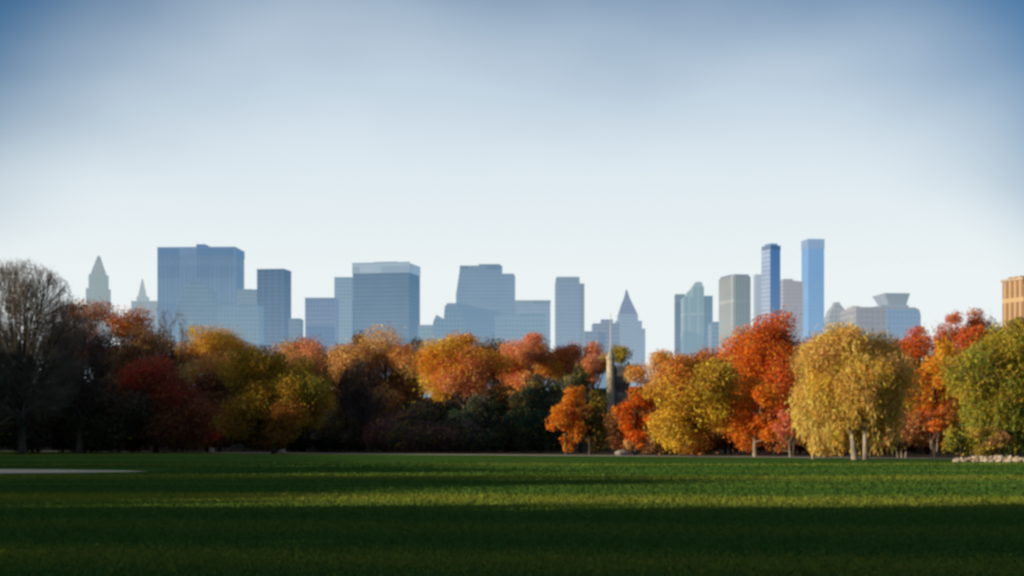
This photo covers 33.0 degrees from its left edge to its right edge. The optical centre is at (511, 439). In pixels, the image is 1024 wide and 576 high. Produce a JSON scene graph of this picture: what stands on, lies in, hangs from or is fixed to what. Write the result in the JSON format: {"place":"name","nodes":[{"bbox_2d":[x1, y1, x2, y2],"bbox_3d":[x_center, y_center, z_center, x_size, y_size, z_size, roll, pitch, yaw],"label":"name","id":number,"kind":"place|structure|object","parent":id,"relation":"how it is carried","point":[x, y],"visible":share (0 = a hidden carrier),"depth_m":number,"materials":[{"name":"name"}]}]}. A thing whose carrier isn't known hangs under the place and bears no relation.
{"place":"outdoors","nodes":[
{"label":"outdoors","id":0,"kind":"place"},
{"bbox_2d":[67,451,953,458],"bbox_3d":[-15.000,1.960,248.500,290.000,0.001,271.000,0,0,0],"label":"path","id":1,"kind":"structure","parent":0,"point":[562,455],"depth_m":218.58,"materials":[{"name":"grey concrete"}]},
{"bbox_2d":[0,451,1023,575],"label":"lawn","id":2,"kind":"structure","parent":0,"point":[57,456],"depth_m":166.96,"materials":[{"name":"green plant"}]},
{"bbox_2d":[0,257,91,453],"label":"bare tree","id":3,"kind":"object","parent":2,"relation":"on","point":[19,360],"visible":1,"depth_m":237.70,"materials":[{"name":"grey plant"}]},
{"bbox_2d":[0,469,147,472],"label":"sand patch","id":4,"kind":"object","parent":2,"relation":"on","point":[33,471],"visible":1,"depth_m":107.56,"materials":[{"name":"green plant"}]},
{"bbox_2d":[32,299,119,452],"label":"bare tree","id":5,"kind":"object","parent":2,"relation":"on","point":[79,404],"visible":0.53,"depth_m":254.32,"materials":[{"name":"brown plant"}]},
{"bbox_2d":[87,350,232,452],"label":"autumn tree","id":6,"kind":"object","parent":2,"relation":"on","point":[183,418],"visible":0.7,"depth_m":265.35,"materials":[{"name":"red plant"}]},
{"bbox_2d":[208,447,214,452],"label":"rock","id":7,"kind":"object","parent":2,"relation":"on","point":[211,450],"visible":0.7,"depth_m":267.81,"materials":[{"name":"grey stone"}]},
{"bbox_2d":[208,342,338,453],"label":"autumn tree","id":8,"kind":"object","parent":2,"relation":"on","point":[297,396],"visible":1,"depth_m":244.66,"materials":[{"name":"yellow plant"}]},
{"bbox_2d":[791,408,834,458],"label":"willow tree","id":9,"kind":"object","parent":2,"relation":"on","point":[823,451],"visible":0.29,"depth_m":181.05,"materials":[{"name":"yellow plant"}]},
{"bbox_2d":[807,438,848,457],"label":"shrub","id":10,"kind":"object","parent":2,"relation":"on","point":[826,454],"visible":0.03,"depth_m":188.46,"materials":[{"name":"yellow plant"}]},
{"bbox_2d":[780,316,934,459],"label":"willow tree","id":11,"kind":"object","parent":2,"relation":"on","point":[855,381],"visible":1,"depth_m":175.24,"materials":[{"name":"yellow plant"}]},
{"bbox_2d":[940,427,974,457],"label":"tree","id":12,"kind":"object","parent":2,"relation":"on","point":[950,443],"visible":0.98,"depth_m":163.87,"materials":[{"name":"green plant"}]},
{"bbox_2d":[932,316,1023,456],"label":"green tree","id":13,"kind":"object","parent":2,"relation":"on","point":[985,375],"visible":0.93,"depth_m":162.16,"materials":[{"name":"green plant"}]},
{"bbox_2d":[952,455,1023,461],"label":"stone wall","id":14,"kind":"structure","parent":2,"relation":"on","point":[994,458],"depth_m":156.05,"materials":[{"name":"beige stone"}]},
{"bbox_2d":[964,424,1015,455],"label":"shrub","id":15,"kind":"object","parent":2,"relation":"on","point":[990,445],"visible":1,"depth_m":159.55,"materials":[{"name":"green plant"}]},
{"bbox_2d":[0,386,1023,450],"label":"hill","id":16,"kind":"structure","parent":0,"point":[241,447],"depth_m":318.38,"materials":[{"name":"green plant"}]},
{"bbox_2d":[0,0,1023,383],"label":"sky","id":17,"kind":"structure","parent":0,"point":[651,150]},
{"bbox_2d":[64,451,1023,458],"bbox_3d":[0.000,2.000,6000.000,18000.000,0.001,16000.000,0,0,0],"label":"ground","id":18,"kind":"structure","parent":0,"point":[848,454],"depth_m":256.09,"materials":[{"name":"brown plant"}]},
{"bbox_2d":[86,256,110,375],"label":"spired tower","id":19,"kind":"structure","parent":18,"relation":"on","point":[98,283],"depth_m":2303.00,"materials":[{"name":"grey"}]},
{"bbox_2d":[49,296,157,385],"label":"autumn tree","id":20,"kind":"object","parent":18,"relation":"on","point":[119,329],"visible":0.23,"depth_m":299.14,"materials":[{"name":"red plant"}]},
{"bbox_2d":[90,323,176,451],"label":"autumn tree","id":21,"kind":"object","parent":18,"relation":"on","point":[139,342],"visible":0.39,"depth_m":288.00,"materials":[{"name":"brown plant"}]},
{"bbox_2d":[131,301,156,358],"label":"apartment building","id":22,"kind":"structure","parent":18,"relation":"on","point":[151,306],"depth_m":2400.00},
{"bbox_2d":[137,279,148,300],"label":"spired tower","id":23,"kind":"structure","parent":22,"relation":"on","point":[142,295],"depth_m":3003.05,"materials":[{"name":"grey"}]},
{"bbox_2d":[123,320,181,450],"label":"autumn tree","id":24,"kind":"object","parent":18,"relation":"on","point":[173,355],"visible":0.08,"depth_m":309.45,"materials":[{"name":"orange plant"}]},
{"bbox_2d":[157,307,195,384],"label":"bare tree","id":25,"kind":"object","parent":18,"relation":"on","point":[184,347],"visible":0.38,"depth_m":329.93,"materials":[{"name":"brown plant"}]},
{"bbox_2d":[154,330,226,385],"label":"autumn tree","id":26,"kind":"object","parent":18,"relation":"on","point":[176,348],"visible":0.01,"depth_m":358.81,"materials":[{"name":"orange plant"}]},
{"bbox_2d":[177,283,218,382],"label":"apartment building","id":27,"kind":"structure","parent":18,"relation":"on","point":[197,303],"depth_m":1500.00,"materials":[{"name":"blue glass"}]},
{"bbox_2d":[157,244,244,354],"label":"office tower","id":28,"kind":"structure","parent":18,"relation":"on","point":[219,271],"depth_m":1900.45,"materials":[{"name":"blue glass"}]},
{"bbox_2d":[146,368,269,451],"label":"shrub","id":29,"kind":"object","parent":18,"relation":"on","point":[217,389],"visible":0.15,"depth_m":280.28,"materials":[{"name":"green plant"}]},
{"bbox_2d":[165,323,267,387],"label":"autumn tree","id":30,"kind":"object","parent":18,"relation":"on","point":[217,342],"visible":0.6,"depth_m":326.98,"materials":[{"name":"orange plant"}]},
{"bbox_2d":[217,305,263,349],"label":"apartment building","id":31,"kind":"structure","parent":18,"relation":"on","point":[248,320],"depth_m":1450.00,"materials":[{"name":"blue glass"}]},
{"bbox_2d":[226,335,256,383],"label":"autumn tree","id":32,"kind":"object","parent":18,"relation":"on","point":[242,344],"visible":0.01,"depth_m":371.52,"materials":[{"name":"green plant"}]},
{"bbox_2d":[237,289,256,304],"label":"apartment building","id":33,"kind":"structure","parent":18,"relation":"on","point":[246,296],"depth_m":1800.00,"materials":[{"name":"blue glass"}]},
{"bbox_2d":[257,269,290,358],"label":"office tower","id":34,"kind":"structure","parent":18,"relation":"on","point":[274,293],"depth_m":1500.11,"materials":[{"name":"blue glass"}]},
{"bbox_2d":[244,377,340,451],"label":"shrub","id":35,"kind":"object","parent":18,"relation":"on","point":[299,445],"visible":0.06,"depth_m":296.09,"materials":[{"name":"green plant"}]},
{"bbox_2d":[288,318,303,342],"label":"apartment building","id":36,"kind":"structure","parent":18,"relation":"on","point":[295,327],"depth_m":1450.00,"materials":[{"name":"blue glass"}]},
{"bbox_2d":[266,334,337,398],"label":"autumn tree","id":37,"kind":"object","parent":18,"relation":"on","point":[294,344],"visible":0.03,"depth_m":359.45,"materials":[{"name":"orange plant"}]},
{"bbox_2d":[274,335,355,394],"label":"autumn tree","id":38,"kind":"object","parent":18,"relation":"on","point":[312,350],"visible":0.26,"depth_m":318.76,"materials":[{"name":"orange plant"}]},
{"bbox_2d":[305,298,338,355],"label":"apartment building","id":39,"kind":"structure","parent":18,"relation":"on","point":[322,317],"depth_m":1500.00,"materials":[{"name":"blue glass"}]},
{"bbox_2d":[334,277,352,346],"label":"office tower","id":40,"kind":"structure","parent":18,"relation":"on","point":[343,290],"depth_m":1750.00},
{"bbox_2d":[308,375,379,452],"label":"autumn tree","id":41,"kind":"object","parent":18,"relation":"on","point":[347,432],"visible":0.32,"depth_m":273.78,"materials":[{"name":"green plant"}]},
{"bbox_2d":[316,330,372,396],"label":"autumn tree","id":42,"kind":"object","parent":18,"relation":"on","point":[354,339],"visible":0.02,"depth_m":359.98,"materials":[{"name":"orange plant"}]},
{"bbox_2d":[333,356,400,452],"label":"tree","id":43,"kind":"object","parent":18,"relation":"on","point":[360,402],"visible":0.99,"depth_m":269.03,"materials":[{"name":"brown plant"}]},
{"bbox_2d":[297,392,437,451],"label":"shrub","id":44,"kind":"object","parent":18,"relation":"on","point":[322,444],"visible":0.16,"depth_m":285.07,"materials":[{"name":"green plant"}]},
{"bbox_2d":[318,321,431,450],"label":"autumn tree","id":45,"kind":"object","parent":18,"relation":"on","point":[401,366],"visible":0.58,"depth_m":306.03,"materials":[{"name":"orange plant"}]},
{"bbox_2d":[352,261,419,382],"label":"office tower","id":46,"kind":"structure","parent":18,"relation":"on","point":[386,292],"depth_m":1500.43,"materials":[{"name":"blue glass"}]},
{"bbox_2d":[358,400,461,452],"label":"shrub","id":47,"kind":"object","parent":18,"relation":"on","point":[413,429],"visible":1,"depth_m":260.59,"materials":[{"name":"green plant"}]},
{"bbox_2d":[396,337,450,403],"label":"autumn tree","id":48,"kind":"object","parent":18,"relation":"on","point":[411,341],"visible":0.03,"depth_m":353.56,"materials":[{"name":"orange plant"}]},
{"bbox_2d":[418,325,432,397],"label":"apartment building","id":49,"kind":"structure","parent":18,"relation":"on","point":[425,332],"depth_m":1450.00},
{"bbox_2d":[384,391,501,451],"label":"shrub","id":50,"kind":"object","parent":18,"relation":"on","point":[446,406],"visible":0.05,"depth_m":297.19,"materials":[{"name":"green plant"}]},
{"bbox_2d":[433,303,465,347],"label":"apartment building","id":51,"kind":"structure","parent":18,"relation":"on","point":[452,320],"depth_m":1400.00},
{"bbox_2d":[409,330,518,451],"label":"autumn tree","id":52,"kind":"object","parent":18,"relation":"on","point":[454,363],"visible":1,"depth_m":282.81,"materials":[{"name":"orange plant"}]},
{"bbox_2d":[434,391,513,452],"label":"evergreen tree","id":53,"kind":"object","parent":18,"relation":"on","point":[482,433],"visible":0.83,"depth_m":265.80,"materials":[{"name":"green plant"}]},
{"bbox_2d":[456,264,514,385],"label":"office tower","id":54,"kind":"structure","parent":18,"relation":"on","point":[485,293],"depth_m":1800.00,"materials":[{"name":"blue glass"}]},
{"bbox_2d":[472,335,511,391],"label":"autumn tree","id":55,"kind":"object","parent":18,"relation":"on","point":[495,344],"visible":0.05,"depth_m":366.35,"materials":[{"name":"orange plant"}]},
{"bbox_2d":[490,340,521,450],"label":"autumn tree","id":56,"kind":"object","parent":18,"relation":"on","point":[501,384],"visible":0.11,"depth_m":308.18,"materials":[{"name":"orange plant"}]},
{"bbox_2d":[448,384,575,451],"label":"shrub","id":57,"kind":"object","parent":18,"relation":"on","point":[503,407],"visible":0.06,"depth_m":299.70,"materials":[{"name":"green plant"}]},
{"bbox_2d":[495,314,544,367],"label":"apartment building","id":58,"kind":"structure","parent":18,"relation":"on","point":[517,326],"depth_m":1400.00,"materials":[{"name":"blue glass"}]},
{"bbox_2d":[506,370,541,451],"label":"autumn tree","id":59,"kind":"object","parent":18,"relation":"on","point":[523,378],"visible":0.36,"depth_m":277.44,"materials":[{"name":"red plant"}]},
{"bbox_2d":[515,300,550,389],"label":"office tower","id":60,"kind":"structure","parent":18,"relation":"on","point":[532,306],"depth_m":1800.00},
{"bbox_2d":[498,374,579,452],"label":"evergreen tree","id":61,"kind":"object","parent":18,"relation":"on","point":[531,430],"visible":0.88,"depth_m":263.96,"materials":[{"name":"green plant"}]},
{"bbox_2d":[493,330,589,451],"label":"autumn tree","id":62,"kind":"object","parent":18,"relation":"on","point":[530,353],"visible":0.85,"depth_m":298.95,"materials":[{"name":"orange plant"}]},
{"bbox_2d":[545,385,587,454],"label":"autumn tree","id":63,"kind":"object","parent":18,"relation":"on","point":[569,406],"visible":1,"depth_m":227.39,"materials":[{"name":"orange plant"}]},
{"bbox_2d":[555,277,583,385],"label":"office tower","id":64,"kind":"structure","parent":18,"relation":"on","point":[569,308],"depth_m":1650.00,"materials":[{"name":"blue glass"}]},
{"bbox_2d":[541,345,602,398],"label":"autumn tree","id":65,"kind":"object","parent":18,"relation":"on","point":[545,380],"visible":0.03,"depth_m":358.32,"materials":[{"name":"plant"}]},
{"bbox_2d":[557,365,607,452],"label":"evergreen tree","id":66,"kind":"object","parent":18,"relation":"on","point":[576,380],"visible":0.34,"depth_m":270.15,"materials":[{"name":"green plant"}]},
{"bbox_2d":[569,390,611,454],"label":"autumn tree","id":67,"kind":"object","parent":18,"relation":"on","point":[594,425],"visible":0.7,"depth_m":233.70,"materials":[{"name":"green plant"}]},
{"bbox_2d":[555,392,629,433],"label":"shrub","id":68,"kind":"object","parent":18,"relation":"on","point":[602,423],"visible":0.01,"depth_m":337.10,"materials":[{"name":"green plant"}]},
{"bbox_2d":[573,340,616,394],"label":"autumn tree","id":69,"kind":"object","parent":18,"relation":"on","point":[599,359],"visible":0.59,"depth_m":355.50,"materials":[{"name":"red plant"}]},
{"bbox_2d":[583,319,619,387],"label":"apartment building","id":70,"kind":"structure","parent":18,"relation":"on","point":[600,332],"depth_m":1502.00,"materials":[{"name":"blue glass"}]},
{"bbox_2d":[606,313,627,446],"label":"stone tower","id":71,"kind":"structure","parent":18,"relation":"on","point":[617,386],"depth_m":320.39,"materials":[{"name":"grey stone"}]},
{"bbox_2d":[614,449,631,455],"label":"rock","id":72,"kind":"object","parent":18,"relation":"on","point":[624,452],"visible":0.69,"depth_m":220.56,"materials":[{"name":"grey stone"}]},
{"bbox_2d":[608,342,641,387],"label":"autumn tree","id":73,"kind":"object","parent":18,"relation":"on","point":[621,354],"visible":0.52,"depth_m":368.91,"materials":[{"name":"yellow plant"}]},
{"bbox_2d":[614,290,644,386],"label":"spired tower","id":74,"kind":"structure","parent":18,"relation":"on","point":[632,334],"depth_m":2000.00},
{"bbox_2d":[610,385,660,455],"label":"autumn tree","id":75,"kind":"object","parent":18,"relation":"on","point":[630,421],"visible":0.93,"depth_m":221.69,"materials":[{"name":"orange plant"}]},
{"bbox_2d":[622,435,663,454],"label":"shrub","id":76,"kind":"object","parent":18,"relation":"on","point":[649,445],"visible":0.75,"depth_m":225.07,"materials":[{"name":"brown plant"}]},
{"bbox_2d":[622,348,673,451],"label":"autumn tree","id":77,"kind":"object","parent":18,"relation":"on","point":[635,374],"visible":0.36,"depth_m":289.65,"materials":[{"name":"orange plant"}]},
{"bbox_2d":[602,393,737,453],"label":"shrub","id":78,"kind":"object","parent":18,"relation":"on","point":[616,438],"visible":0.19,"depth_m":247.00,"materials":[{"name":"orange plant"}]},
{"bbox_2d":[674,294,684,358],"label":"office tower","id":79,"kind":"structure","parent":18,"relation":"on","point":[677,320],"depth_m":1700.17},
{"bbox_2d":[638,348,750,455],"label":"autumn tree","id":80,"kind":"object","parent":18,"relation":"on","point":[680,421],"visible":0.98,"depth_m":205.15,"materials":[{"name":"yellow plant"}]},
{"bbox_2d":[681,282,712,359],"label":"glass tower","id":81,"kind":"structure","parent":18,"relation":"on","point":[696,311],"depth_m":1602.00,"materials":[{"name":"teal glass"}]},
{"bbox_2d":[681,345,731,452],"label":"autumn tree","id":82,"kind":"object","parent":18,"relation":"on","point":[704,354],"visible":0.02,"depth_m":266.32,"materials":[{"name":"orange plant"}]},
{"bbox_2d":[708,322,718,356],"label":"apartment building","id":83,"kind":"structure","parent":18,"relation":"on","point":[713,330],"depth_m":1500.00,"materials":[{"name":"blue glass"}]},
{"bbox_2d":[660,396,791,453],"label":"shrub","id":84,"kind":"object","parent":18,"relation":"on","point":[732,447],"visible":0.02,"depth_m":250.49,"materials":[{"name":"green plant"}]},
{"bbox_2d":[719,274,750,353],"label":"apartment tower","id":85,"kind":"structure","parent":18,"relation":"on","point":[734,300],"depth_m":1452.05,"materials":[{"name":"grey concrete"}]},
{"bbox_2d":[723,376,781,456],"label":"autumn tree","id":86,"kind":"object","parent":18,"relation":"on","point":[760,400],"visible":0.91,"depth_m":204.60,"materials":[{"name":"orange plant"}]},
{"bbox_2d":[753,274,760,324],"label":"office tower","id":87,"kind":"structure","parent":18,"relation":"on","point":[757,292],"depth_m":2400.00,"materials":[{"name":"grey"}]},
{"bbox_2d":[713,305,818,454],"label":"autumn tree","id":88,"kind":"object","parent":18,"relation":"on","point":[763,351],"visible":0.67,"depth_m":229.94,"materials":[{"name":"orange plant"}]},
{"bbox_2d":[761,243,780,327],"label":"glass tower","id":89,"kind":"structure","parent":18,"relation":"on","point":[770,276],"depth_m":1501.73,"materials":[{"name":"blue glass"}]},
{"bbox_2d":[771,409,808,456],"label":"autumn tree","id":90,"kind":"object","parent":18,"relation":"on","point":[784,433],"visible":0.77,"depth_m":199.94,"materials":[{"name":"red plant"}]},
{"bbox_2d":[780,279,802,346],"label":"apartment tower","id":91,"kind":"structure","parent":18,"relation":"on","point":[791,293],"depth_m":1700.31,"materials":[{"name":"grey concrete"}]},
{"bbox_2d":[756,389,861,453],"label":"shrub","id":92,"kind":"object","parent":18,"relation":"on","point":[798,447],"visible":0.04,"depth_m":247.42,"materials":[{"name":"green plant"}]},
{"bbox_2d":[801,239,824,341],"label":"glass tower","id":93,"kind":"structure","parent":18,"relation":"on","point":[812,250],"depth_m":1900.73,"materials":[{"name":"blue glass"}]},
{"bbox_2d":[824,302,844,332],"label":"apartment building","id":94,"kind":"structure","parent":18,"relation":"on","point":[834,310],"depth_m":1300.00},
{"bbox_2d":[795,430,914,453],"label":"shrub","id":95,"kind":"object","parent":18,"relation":"on","point":[884,450],"visible":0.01,"depth_m":235.76,"materials":[{"name":"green plant"}]},
{"bbox_2d":[840,293,920,341],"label":"office tower","id":96,"kind":"structure","parent":18,"relation":"on","point":[896,314],"depth_m":1200.30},
{"bbox_2d":[873,409,946,457],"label":"shrub","id":97,"kind":"object","parent":18,"relation":"on","point":[917,434],"visible":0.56,"depth_m":192.99,"materials":[{"name":"brown plant"}]},
{"bbox_2d":[871,393,959,453],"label":"shrub","id":98,"kind":"object","parent":18,"relation":"on","point":[927,450],"visible":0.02,"depth_m":237.09,"materials":[{"name":"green plant"}]},
{"bbox_2d":[893,323,954,454],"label":"autumn tree","id":99,"kind":"object","parent":18,"relation":"on","point":[916,349],"visible":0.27,"depth_m":233.08,"materials":[{"name":"red plant"}]},
{"bbox_2d":[911,401,954,457],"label":"autumn tree","id":100,"kind":"object","parent":18,"relation":"on","point":[936,428],"visible":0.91,"depth_m":192.10,"materials":[{"name":"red plant"}]},
{"bbox_2d":[903,336,964,456],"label":"autumn tree","id":101,"kind":"object","parent":18,"relation":"on","point":[934,384],"visible":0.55,"depth_m":199.16,"materials":[{"name":"orange plant"}]},
{"bbox_2d":[931,308,994,361],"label":"autumn tree","id":102,"kind":"object","parent":18,"relation":"on","point":[974,326],"visible":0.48,"depth_m":273.73,"materials":[{"name":"red plant"}]},
{"bbox_2d":[938,388,1021,455],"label":"shrub","id":103,"kind":"object","parent":18,"relation":"on","point":[959,429],"visible":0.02,"depth_m":211.49,"materials":[{"name":"green plant"}]},
{"bbox_2d":[1001,276,1023,330],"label":"apartment tower","id":104,"kind":"structure","parent":18,"relation":"on","point":[1012,297],"depth_m":705.86,"materials":[{"name":"concrete"}]}
]}

